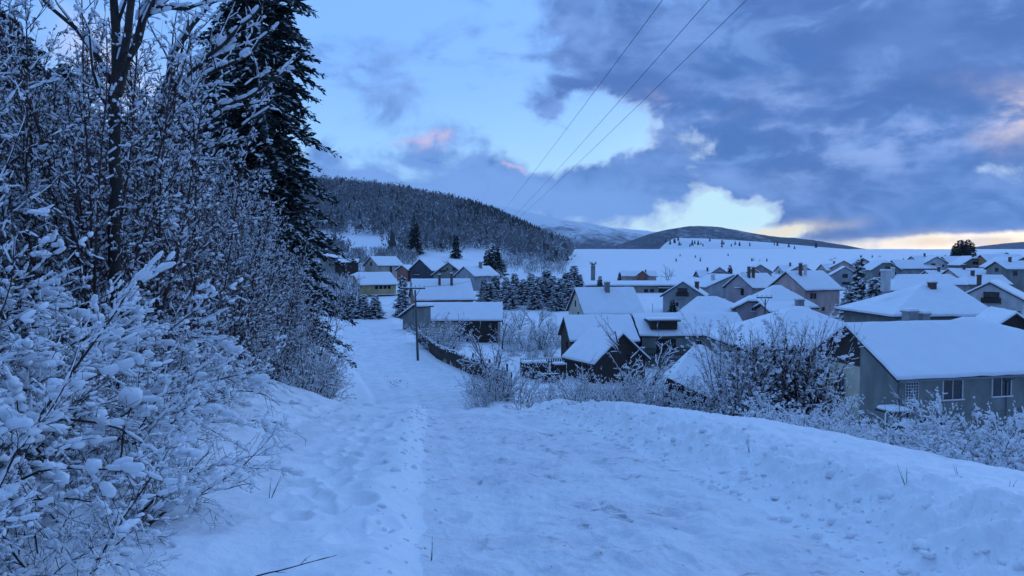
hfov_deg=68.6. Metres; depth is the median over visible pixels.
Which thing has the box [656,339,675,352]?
window
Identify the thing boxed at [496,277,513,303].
spruce
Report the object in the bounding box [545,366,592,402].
frosted bush
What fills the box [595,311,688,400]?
orchard tree
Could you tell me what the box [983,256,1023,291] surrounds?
row house
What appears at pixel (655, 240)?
hill
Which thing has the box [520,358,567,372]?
paling fence
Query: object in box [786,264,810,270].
gable house
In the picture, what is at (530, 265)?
scrub
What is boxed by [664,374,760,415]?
frosted bush
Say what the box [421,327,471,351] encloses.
frosted bush
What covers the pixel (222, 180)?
sapling clump
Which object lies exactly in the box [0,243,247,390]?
snow laden bush
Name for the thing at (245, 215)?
sapling clump
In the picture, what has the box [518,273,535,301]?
spruce
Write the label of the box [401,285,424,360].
utility pole
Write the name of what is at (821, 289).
pink house
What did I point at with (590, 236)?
mountain
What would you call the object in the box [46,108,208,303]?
sapling clump
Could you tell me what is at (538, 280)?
spruce
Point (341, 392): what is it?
hedge bush
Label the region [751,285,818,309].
hip roof house
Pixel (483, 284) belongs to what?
spruce
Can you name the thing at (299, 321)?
sapling clump
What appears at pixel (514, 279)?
spruce
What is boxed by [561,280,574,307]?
spruce
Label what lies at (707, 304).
broad roof house
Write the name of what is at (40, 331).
snow laden bush
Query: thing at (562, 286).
spruce
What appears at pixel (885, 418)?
bush
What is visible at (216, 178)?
sapling clump
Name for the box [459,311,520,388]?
orchard tree
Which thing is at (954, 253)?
fir
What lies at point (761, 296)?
utility pole
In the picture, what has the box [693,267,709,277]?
row house
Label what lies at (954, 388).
window
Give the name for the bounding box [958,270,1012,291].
hip house
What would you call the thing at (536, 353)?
frosted bush
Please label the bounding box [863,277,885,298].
pine
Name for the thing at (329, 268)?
flat roof shed
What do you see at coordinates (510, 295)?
spruce
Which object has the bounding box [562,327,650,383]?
gable shed
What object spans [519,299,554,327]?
orchard tree
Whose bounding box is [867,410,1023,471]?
snow laden bush
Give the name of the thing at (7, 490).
snow laden bush
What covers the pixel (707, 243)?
snow field
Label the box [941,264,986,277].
row house
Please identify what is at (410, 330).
orchard tree
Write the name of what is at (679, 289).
window
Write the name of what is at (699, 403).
frosted bush
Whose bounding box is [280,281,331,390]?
sapling clump
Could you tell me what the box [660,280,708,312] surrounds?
blue gable house
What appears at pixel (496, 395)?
frosted bush
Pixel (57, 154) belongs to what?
sapling clump
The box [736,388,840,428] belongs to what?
snow laden bush
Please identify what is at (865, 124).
sky
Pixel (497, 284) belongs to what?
spruce
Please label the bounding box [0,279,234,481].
snow laden bush
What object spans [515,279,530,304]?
spruce
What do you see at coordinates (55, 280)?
snow laden bush
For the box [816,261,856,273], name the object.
row house
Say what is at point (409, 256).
scrub
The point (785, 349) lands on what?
dark shrub
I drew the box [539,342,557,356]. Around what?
frosted bush
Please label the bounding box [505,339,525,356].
frosted bush
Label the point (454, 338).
frosted bush
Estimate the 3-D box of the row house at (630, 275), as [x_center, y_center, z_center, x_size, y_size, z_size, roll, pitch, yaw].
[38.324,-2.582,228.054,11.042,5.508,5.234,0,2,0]
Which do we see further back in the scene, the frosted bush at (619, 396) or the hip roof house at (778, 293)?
the hip roof house at (778, 293)
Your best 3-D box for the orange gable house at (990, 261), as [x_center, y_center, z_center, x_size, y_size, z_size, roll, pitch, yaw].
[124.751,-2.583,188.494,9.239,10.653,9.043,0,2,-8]
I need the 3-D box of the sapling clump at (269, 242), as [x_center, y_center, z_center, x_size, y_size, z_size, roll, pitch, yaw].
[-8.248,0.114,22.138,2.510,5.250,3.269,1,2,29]
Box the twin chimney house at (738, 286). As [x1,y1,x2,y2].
[722,266,774,302]
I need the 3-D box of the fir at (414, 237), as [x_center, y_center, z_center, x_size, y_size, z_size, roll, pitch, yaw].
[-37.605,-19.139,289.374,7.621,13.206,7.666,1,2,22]
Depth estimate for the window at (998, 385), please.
52.10 m
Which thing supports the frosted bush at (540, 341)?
on the snowy ground
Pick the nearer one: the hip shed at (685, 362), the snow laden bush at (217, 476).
the snow laden bush at (217, 476)
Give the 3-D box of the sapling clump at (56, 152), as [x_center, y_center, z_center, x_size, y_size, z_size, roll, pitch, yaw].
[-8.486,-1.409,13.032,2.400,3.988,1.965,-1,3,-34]
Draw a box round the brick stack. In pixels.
[589,261,595,280]
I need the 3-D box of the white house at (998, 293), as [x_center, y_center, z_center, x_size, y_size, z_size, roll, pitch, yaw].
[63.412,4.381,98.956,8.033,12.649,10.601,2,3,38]
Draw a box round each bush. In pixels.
[0,171,75,375]
[0,178,92,368]
[0,204,211,499]
[0,229,104,324]
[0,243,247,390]
[0,251,200,575]
[0,264,307,462]
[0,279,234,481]
[0,302,54,434]
[0,323,121,564]
[0,340,236,504]
[0,396,303,534]
[0,418,203,575]
[21,280,302,424]
[135,298,294,415]
[167,282,253,376]
[228,309,276,374]
[261,315,355,395]
[266,337,332,391]
[270,347,355,398]
[328,377,348,400]
[329,378,356,403]
[339,292,358,317]
[349,294,370,318]
[360,295,386,319]
[392,276,411,317]
[413,321,449,349]
[418,311,471,353]
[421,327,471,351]
[454,353,506,396]
[457,352,534,402]
[461,378,497,407]
[480,350,552,406]
[490,321,529,345]
[497,339,515,352]
[497,370,554,409]
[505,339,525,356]
[506,327,544,351]
[522,343,542,357]
[531,322,558,349]
[531,372,582,404]
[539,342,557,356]
[542,324,560,348]
[545,354,665,400]
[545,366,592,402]
[560,367,621,404]
[567,371,646,402]
[571,370,660,405]
[592,363,647,403]
[601,360,713,409]
[614,367,696,407]
[621,368,664,403]
[634,366,726,409]
[656,365,713,412]
[663,369,739,414]
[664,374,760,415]
[727,392,846,430]
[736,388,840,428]
[749,394,870,437]
[808,412,902,444]
[829,385,973,444]
[855,389,1023,463]
[857,416,983,457]
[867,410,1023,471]
[902,390,1023,464]
[906,386,1023,452]
[923,402,1023,470]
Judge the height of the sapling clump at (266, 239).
5.764 m
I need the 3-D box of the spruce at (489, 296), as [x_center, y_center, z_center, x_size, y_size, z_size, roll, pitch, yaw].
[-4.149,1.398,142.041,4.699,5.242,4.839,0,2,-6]
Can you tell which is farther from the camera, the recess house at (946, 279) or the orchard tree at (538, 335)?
the recess house at (946, 279)
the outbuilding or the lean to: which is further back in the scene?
the lean to
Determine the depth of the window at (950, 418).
51.16 m
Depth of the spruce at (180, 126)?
43.23 m
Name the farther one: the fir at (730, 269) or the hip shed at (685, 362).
the fir at (730, 269)
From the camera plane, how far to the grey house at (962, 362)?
52.27 m
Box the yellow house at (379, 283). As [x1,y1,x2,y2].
[348,272,398,296]
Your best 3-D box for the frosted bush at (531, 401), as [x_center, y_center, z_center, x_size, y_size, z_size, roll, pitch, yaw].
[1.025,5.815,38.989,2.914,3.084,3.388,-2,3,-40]
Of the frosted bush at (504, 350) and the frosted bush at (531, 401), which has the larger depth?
the frosted bush at (504, 350)
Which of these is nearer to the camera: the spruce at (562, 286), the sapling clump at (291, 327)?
the sapling clump at (291, 327)
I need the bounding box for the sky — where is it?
[0,0,1023,248]
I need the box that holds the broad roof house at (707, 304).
[680,296,734,311]
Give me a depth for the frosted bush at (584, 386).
14.61 m
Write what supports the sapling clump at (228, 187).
on the snowy ground
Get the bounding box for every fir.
[405,221,424,254]
[448,235,463,258]
[482,250,490,265]
[485,246,509,277]
[596,276,603,286]
[668,300,676,311]
[727,265,732,273]
[950,246,957,255]
[956,243,966,255]
[961,244,971,255]
[969,242,977,255]
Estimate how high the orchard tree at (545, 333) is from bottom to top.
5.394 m
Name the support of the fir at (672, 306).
on the snowy ground
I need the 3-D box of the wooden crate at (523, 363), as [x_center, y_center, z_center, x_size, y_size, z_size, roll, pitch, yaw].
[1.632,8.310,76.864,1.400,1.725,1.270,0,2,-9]
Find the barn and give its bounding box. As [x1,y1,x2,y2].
[417,302,502,342]
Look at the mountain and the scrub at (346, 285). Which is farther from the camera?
the mountain
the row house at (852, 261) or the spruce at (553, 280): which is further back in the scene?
the row house at (852, 261)
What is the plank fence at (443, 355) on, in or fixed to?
on the snowy ground
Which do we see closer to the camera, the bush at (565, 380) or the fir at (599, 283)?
the bush at (565, 380)
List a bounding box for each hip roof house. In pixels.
[702,306,844,398]
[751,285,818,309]
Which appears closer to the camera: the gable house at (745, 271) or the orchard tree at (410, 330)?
the orchard tree at (410, 330)
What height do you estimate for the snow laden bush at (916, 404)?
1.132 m
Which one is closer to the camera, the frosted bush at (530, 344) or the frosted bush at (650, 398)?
the frosted bush at (650, 398)
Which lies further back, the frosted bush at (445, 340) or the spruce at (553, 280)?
the spruce at (553, 280)
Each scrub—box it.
[308,271,361,312]
[309,259,504,278]
[344,245,419,264]
[494,249,569,274]
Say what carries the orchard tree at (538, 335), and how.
on the snowy ground
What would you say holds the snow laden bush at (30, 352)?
on the snowy ground
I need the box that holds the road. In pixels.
[343,318,883,575]
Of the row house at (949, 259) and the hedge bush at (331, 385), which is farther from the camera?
the row house at (949, 259)
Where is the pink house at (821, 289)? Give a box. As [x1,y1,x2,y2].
[766,262,843,317]
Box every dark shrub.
[716,304,848,424]
[749,316,864,426]
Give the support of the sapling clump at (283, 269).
on the snowy ground
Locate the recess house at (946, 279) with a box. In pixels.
[891,267,968,290]
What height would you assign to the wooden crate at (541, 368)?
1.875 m
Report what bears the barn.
on the snowy ground
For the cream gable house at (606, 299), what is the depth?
115.68 m
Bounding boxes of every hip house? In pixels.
[836,269,988,321]
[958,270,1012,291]
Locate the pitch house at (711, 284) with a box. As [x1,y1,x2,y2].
[692,273,734,297]
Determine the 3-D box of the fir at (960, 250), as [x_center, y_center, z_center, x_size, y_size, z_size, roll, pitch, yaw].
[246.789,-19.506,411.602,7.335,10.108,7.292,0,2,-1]
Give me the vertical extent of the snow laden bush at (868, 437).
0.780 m
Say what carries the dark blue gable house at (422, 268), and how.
on the snowy ground
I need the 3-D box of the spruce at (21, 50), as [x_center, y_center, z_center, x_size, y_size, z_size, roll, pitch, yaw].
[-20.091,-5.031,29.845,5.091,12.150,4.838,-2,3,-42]
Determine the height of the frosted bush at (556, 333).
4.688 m
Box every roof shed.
[320,254,346,277]
[753,298,811,316]
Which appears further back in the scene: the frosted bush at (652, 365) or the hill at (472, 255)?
the hill at (472, 255)
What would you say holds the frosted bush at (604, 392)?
on the snowy ground
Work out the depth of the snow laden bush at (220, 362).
8.49 m
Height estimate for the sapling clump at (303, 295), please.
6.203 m
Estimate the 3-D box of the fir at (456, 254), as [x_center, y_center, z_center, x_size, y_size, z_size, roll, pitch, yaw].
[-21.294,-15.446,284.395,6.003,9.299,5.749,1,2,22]
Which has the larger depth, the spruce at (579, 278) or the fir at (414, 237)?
the fir at (414, 237)
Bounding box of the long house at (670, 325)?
[631,312,741,366]
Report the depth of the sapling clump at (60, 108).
15.94 m
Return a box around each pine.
[834,286,857,320]
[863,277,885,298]
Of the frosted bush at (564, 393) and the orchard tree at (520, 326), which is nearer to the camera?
the frosted bush at (564, 393)
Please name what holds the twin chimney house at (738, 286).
on the snowy ground
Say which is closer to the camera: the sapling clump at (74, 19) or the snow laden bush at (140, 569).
the snow laden bush at (140, 569)
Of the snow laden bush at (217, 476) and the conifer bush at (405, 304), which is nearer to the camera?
the snow laden bush at (217, 476)
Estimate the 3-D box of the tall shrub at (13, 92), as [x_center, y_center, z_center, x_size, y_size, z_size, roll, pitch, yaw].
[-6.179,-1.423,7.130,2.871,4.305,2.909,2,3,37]
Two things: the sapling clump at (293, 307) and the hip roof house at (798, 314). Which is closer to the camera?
the sapling clump at (293, 307)
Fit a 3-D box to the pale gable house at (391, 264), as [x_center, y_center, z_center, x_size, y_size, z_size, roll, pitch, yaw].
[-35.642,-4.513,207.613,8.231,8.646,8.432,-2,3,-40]
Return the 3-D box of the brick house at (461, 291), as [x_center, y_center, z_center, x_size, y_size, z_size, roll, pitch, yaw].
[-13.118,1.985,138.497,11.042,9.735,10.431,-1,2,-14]
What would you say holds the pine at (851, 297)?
on the snowy ground
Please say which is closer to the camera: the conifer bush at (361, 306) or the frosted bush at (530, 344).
the frosted bush at (530, 344)
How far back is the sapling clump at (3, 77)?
7.91 m
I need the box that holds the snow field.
[660,238,839,248]
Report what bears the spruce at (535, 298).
on the snowy ground
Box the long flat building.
[583,280,682,292]
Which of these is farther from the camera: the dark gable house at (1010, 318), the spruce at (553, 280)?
the spruce at (553, 280)
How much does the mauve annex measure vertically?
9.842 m
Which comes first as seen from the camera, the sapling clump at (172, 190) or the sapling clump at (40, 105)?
the sapling clump at (172, 190)
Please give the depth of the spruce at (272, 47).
36.02 m
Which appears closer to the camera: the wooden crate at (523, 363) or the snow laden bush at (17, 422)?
the snow laden bush at (17, 422)
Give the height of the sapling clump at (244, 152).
6.152 m
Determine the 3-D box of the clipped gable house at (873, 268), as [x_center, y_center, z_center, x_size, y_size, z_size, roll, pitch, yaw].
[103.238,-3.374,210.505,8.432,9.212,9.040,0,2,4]
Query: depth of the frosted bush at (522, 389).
43.73 m
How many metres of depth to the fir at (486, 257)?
237.48 m
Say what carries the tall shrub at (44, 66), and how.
on the snowy ground
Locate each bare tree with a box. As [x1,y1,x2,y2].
[43,0,228,387]
[90,0,296,203]
[658,264,677,279]
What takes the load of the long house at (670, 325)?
on the snowy ground
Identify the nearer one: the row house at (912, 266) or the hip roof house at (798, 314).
the hip roof house at (798, 314)
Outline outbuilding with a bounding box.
[953,317,1023,334]
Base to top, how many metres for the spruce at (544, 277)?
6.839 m
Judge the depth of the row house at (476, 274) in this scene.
180.69 m
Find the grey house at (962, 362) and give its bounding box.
[801,308,1023,444]
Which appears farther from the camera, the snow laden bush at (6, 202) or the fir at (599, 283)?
the fir at (599, 283)
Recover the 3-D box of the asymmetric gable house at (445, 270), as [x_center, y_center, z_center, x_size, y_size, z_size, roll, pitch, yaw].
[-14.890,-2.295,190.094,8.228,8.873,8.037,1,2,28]
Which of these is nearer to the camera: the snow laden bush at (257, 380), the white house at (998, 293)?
the snow laden bush at (257, 380)
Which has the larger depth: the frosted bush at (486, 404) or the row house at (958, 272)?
the row house at (958, 272)
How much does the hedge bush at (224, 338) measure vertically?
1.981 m
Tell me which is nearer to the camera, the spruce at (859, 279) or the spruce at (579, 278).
the spruce at (859, 279)
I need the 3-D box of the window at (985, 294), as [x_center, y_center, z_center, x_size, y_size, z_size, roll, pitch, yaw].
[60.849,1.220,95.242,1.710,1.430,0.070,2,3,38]
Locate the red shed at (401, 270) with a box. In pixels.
[395,264,411,280]
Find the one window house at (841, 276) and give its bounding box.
[828,266,856,286]
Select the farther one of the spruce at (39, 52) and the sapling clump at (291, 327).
the spruce at (39, 52)
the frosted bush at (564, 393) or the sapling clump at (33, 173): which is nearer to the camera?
the sapling clump at (33, 173)
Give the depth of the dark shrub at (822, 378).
12.30 m
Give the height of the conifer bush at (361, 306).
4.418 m
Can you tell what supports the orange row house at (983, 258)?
on the snowy ground
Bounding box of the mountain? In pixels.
[488,205,654,248]
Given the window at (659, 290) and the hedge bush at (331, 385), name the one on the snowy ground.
the hedge bush at (331, 385)
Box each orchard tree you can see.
[400,312,469,348]
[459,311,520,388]
[493,315,525,339]
[502,304,509,325]
[504,317,544,347]
[505,302,534,329]
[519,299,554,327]
[522,314,559,349]
[540,315,559,339]
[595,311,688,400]
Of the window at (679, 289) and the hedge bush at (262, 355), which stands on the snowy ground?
the hedge bush at (262, 355)
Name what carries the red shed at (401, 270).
on the snowy ground
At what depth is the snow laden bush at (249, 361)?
10.48 m
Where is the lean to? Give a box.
[338,258,359,278]
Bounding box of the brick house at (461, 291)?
[408,272,475,305]
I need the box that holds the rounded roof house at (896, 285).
[874,280,924,292]
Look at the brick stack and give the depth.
189.50 m
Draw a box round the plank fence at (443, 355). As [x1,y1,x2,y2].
[418,327,507,387]
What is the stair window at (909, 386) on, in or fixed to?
in the grey house at (962, 362)
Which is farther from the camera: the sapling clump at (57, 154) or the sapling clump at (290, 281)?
the sapling clump at (290, 281)
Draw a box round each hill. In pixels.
[286,200,601,269]
[605,226,862,248]
[975,242,1023,248]
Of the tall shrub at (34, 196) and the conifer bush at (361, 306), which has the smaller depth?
the tall shrub at (34, 196)
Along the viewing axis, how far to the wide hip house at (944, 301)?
87.43 m
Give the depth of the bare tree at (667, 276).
215.10 m
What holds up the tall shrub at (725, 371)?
on the snowy ground
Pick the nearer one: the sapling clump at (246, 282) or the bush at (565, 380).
the sapling clump at (246, 282)
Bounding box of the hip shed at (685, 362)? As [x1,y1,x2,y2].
[660,344,765,416]
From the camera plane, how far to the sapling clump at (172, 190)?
10.91 m
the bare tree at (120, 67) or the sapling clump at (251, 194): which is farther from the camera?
the sapling clump at (251, 194)
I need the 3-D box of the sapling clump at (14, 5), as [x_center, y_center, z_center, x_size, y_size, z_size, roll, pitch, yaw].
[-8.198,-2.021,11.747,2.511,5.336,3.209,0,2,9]
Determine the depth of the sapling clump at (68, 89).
10.23 m
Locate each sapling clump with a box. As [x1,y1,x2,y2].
[0,0,73,276]
[0,0,174,319]
[0,0,225,385]
[0,0,272,386]
[0,2,31,325]
[0,24,89,309]
[0,72,137,314]
[3,96,99,269]
[4,7,110,200]
[7,83,66,144]
[8,112,77,190]
[16,80,135,209]
[41,43,254,367]
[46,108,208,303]
[49,3,294,371]
[121,98,249,308]
[122,136,239,322]
[123,110,294,366]
[132,152,250,286]
[162,157,285,378]
[171,151,302,370]
[182,147,288,375]
[197,185,264,314]
[203,205,295,335]
[206,215,315,381]
[218,191,291,345]
[240,202,327,378]
[270,252,322,366]
[270,261,365,398]
[273,251,322,369]
[273,265,312,366]
[274,280,313,359]
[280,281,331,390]
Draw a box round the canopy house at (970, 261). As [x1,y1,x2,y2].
[947,253,979,267]
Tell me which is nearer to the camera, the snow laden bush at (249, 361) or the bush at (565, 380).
the snow laden bush at (249, 361)
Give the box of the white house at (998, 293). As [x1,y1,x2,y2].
[966,274,1023,315]
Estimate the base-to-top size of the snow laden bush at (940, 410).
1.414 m
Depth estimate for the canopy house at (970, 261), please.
199.13 m
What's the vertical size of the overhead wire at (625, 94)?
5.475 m
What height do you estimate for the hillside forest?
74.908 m
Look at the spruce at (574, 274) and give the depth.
159.49 m
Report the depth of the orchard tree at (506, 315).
121.96 m
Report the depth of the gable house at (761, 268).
240.10 m
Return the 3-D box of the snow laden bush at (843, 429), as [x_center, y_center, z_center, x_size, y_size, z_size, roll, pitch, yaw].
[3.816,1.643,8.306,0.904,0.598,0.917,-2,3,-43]
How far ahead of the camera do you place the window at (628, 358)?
76.02 m
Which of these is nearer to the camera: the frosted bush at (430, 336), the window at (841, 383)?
the window at (841, 383)
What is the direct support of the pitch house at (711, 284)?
on the snowy ground
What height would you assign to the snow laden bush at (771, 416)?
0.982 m
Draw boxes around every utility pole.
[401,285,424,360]
[756,295,771,314]
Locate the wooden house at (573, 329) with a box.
[558,314,639,362]
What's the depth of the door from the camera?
99.02 m
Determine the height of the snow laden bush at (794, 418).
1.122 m
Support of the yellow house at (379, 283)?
on the snowy ground
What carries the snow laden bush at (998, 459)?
on the snowy ground
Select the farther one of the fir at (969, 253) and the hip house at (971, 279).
the fir at (969, 253)
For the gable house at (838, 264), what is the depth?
228.42 m
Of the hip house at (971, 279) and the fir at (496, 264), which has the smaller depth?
the hip house at (971, 279)
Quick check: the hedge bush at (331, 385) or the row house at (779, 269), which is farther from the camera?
the row house at (779, 269)
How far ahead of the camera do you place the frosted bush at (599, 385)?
17.43 m
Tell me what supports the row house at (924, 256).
on the snowy ground
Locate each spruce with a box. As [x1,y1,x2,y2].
[0,8,45,135]
[14,36,62,130]
[46,62,88,144]
[121,111,143,155]
[145,73,212,215]
[180,0,358,367]
[190,19,287,231]
[475,278,493,301]
[480,282,499,301]
[490,275,501,298]
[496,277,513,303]
[500,283,521,309]
[501,273,519,299]
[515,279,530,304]
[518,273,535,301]
[526,276,548,305]
[526,283,545,310]
[539,269,551,295]
[545,275,558,305]
[545,285,565,310]
[548,278,568,304]
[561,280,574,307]
[562,271,575,286]
[569,265,584,285]
[575,274,584,286]
[851,259,867,300]
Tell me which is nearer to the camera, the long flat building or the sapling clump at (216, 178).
the sapling clump at (216, 178)
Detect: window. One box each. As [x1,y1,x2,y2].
[626,353,630,366]
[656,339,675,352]
[658,289,667,292]
[678,288,686,292]
[837,374,845,397]
[905,382,918,411]
[930,417,955,431]
[942,380,964,400]
[983,292,998,297]
[991,378,1013,397]
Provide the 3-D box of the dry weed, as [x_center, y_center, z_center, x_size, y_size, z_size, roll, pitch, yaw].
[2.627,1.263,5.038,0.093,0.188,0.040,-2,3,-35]
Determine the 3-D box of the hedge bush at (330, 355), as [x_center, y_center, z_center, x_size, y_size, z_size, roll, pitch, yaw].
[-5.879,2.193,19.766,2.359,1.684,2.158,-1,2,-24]
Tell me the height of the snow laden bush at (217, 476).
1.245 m
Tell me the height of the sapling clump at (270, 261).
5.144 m
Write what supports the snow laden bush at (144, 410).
on the snowy ground
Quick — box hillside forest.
[270,173,576,261]
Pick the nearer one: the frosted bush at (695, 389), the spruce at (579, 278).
the frosted bush at (695, 389)
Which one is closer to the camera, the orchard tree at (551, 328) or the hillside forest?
the orchard tree at (551, 328)
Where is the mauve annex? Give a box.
[731,295,761,320]
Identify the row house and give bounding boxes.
[453,261,499,290]
[620,270,657,279]
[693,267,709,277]
[773,262,807,273]
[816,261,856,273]
[847,255,869,268]
[890,259,936,273]
[907,253,941,259]
[920,266,944,273]
[941,256,960,262]
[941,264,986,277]
[977,254,1022,267]
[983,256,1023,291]
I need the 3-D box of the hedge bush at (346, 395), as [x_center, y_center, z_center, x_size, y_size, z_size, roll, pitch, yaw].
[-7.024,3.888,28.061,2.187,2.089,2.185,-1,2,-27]
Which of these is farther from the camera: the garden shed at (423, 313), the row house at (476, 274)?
the row house at (476, 274)
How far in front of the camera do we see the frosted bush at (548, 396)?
17.48 m
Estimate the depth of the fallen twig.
3.72 m
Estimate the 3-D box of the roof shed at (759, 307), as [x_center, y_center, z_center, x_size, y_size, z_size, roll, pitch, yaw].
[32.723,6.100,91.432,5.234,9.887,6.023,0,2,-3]
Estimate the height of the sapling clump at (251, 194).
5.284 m
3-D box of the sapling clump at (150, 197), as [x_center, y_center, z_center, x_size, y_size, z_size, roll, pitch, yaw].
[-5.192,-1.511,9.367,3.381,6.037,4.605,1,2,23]
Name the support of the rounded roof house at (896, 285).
on the snowy ground
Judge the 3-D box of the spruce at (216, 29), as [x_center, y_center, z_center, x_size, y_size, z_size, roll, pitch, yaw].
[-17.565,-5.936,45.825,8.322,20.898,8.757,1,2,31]
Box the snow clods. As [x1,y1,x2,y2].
[364,399,1023,575]
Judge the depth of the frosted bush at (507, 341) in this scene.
102.99 m
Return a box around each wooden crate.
[520,360,532,377]
[531,359,547,378]
[551,361,565,379]
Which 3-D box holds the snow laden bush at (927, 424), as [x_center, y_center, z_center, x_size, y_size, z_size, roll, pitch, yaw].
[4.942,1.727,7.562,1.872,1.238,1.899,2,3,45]
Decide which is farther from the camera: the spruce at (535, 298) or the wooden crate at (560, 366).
the spruce at (535, 298)
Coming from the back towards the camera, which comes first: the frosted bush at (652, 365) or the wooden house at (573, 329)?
the wooden house at (573, 329)
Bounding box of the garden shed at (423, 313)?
[398,302,433,336]
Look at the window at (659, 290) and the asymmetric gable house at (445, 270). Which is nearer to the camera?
the window at (659, 290)
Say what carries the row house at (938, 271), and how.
on the snowy ground
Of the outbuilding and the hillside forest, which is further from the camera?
the hillside forest
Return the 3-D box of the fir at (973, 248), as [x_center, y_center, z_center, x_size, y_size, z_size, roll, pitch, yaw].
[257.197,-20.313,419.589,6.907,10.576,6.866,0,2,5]
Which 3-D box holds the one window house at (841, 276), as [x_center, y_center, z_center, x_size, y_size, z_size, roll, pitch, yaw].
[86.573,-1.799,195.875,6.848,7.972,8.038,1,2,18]
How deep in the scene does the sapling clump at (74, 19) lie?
13.85 m
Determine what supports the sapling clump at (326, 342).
on the snowy ground
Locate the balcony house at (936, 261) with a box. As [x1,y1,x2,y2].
[923,256,948,269]
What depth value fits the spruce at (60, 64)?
45.27 m
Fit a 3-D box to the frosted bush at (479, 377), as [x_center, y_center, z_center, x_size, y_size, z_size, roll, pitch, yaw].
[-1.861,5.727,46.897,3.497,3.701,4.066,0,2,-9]
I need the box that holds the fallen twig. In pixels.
[256,555,335,575]
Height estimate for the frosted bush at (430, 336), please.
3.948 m
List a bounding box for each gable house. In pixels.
[363,256,402,277]
[407,258,444,280]
[431,261,470,278]
[566,281,644,314]
[635,269,648,279]
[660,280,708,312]
[707,266,727,273]
[741,268,760,272]
[754,264,772,276]
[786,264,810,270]
[828,260,857,271]
[863,260,902,283]
[975,306,1023,329]
[979,256,1023,267]
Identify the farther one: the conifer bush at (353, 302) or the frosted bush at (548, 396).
the conifer bush at (353, 302)
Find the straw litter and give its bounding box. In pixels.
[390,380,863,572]
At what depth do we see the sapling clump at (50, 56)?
10.31 m
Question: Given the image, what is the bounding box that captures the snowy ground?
[0,249,1023,575]
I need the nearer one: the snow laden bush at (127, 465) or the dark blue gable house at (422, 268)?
the snow laden bush at (127, 465)
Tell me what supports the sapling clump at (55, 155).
on the snowy ground
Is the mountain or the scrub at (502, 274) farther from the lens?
the mountain
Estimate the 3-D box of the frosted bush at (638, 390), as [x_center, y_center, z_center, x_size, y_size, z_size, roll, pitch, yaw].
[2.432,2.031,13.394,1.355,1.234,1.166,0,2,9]
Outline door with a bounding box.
[408,308,412,321]
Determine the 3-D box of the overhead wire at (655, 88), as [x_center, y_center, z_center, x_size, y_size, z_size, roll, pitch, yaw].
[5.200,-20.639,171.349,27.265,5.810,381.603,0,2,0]
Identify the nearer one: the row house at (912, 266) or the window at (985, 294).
the window at (985, 294)
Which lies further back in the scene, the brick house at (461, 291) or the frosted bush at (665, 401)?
the brick house at (461, 291)
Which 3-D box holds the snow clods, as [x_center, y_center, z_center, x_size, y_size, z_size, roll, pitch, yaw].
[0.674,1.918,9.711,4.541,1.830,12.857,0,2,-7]
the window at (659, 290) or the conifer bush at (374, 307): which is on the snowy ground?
the conifer bush at (374, 307)
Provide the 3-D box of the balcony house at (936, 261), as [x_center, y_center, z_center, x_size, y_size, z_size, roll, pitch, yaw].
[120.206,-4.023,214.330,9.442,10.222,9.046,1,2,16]
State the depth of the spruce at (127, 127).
51.28 m
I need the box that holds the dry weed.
[897,464,908,485]
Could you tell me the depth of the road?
5.80 m
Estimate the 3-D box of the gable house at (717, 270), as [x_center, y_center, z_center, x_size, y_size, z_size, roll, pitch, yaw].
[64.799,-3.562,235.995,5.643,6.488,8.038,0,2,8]
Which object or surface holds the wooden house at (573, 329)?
on the snowy ground
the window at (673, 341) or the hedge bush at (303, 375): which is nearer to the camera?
the hedge bush at (303, 375)
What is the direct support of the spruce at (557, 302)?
on the snowy ground
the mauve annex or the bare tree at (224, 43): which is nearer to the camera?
the bare tree at (224, 43)
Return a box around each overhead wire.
[482,1,661,231]
[494,0,708,233]
[501,1,744,231]
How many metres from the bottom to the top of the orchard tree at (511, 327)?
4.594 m
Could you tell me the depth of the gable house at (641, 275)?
225.37 m
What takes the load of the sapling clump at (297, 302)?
on the snowy ground
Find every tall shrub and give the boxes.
[0,23,85,138]
[0,27,73,324]
[0,33,88,244]
[677,308,791,416]

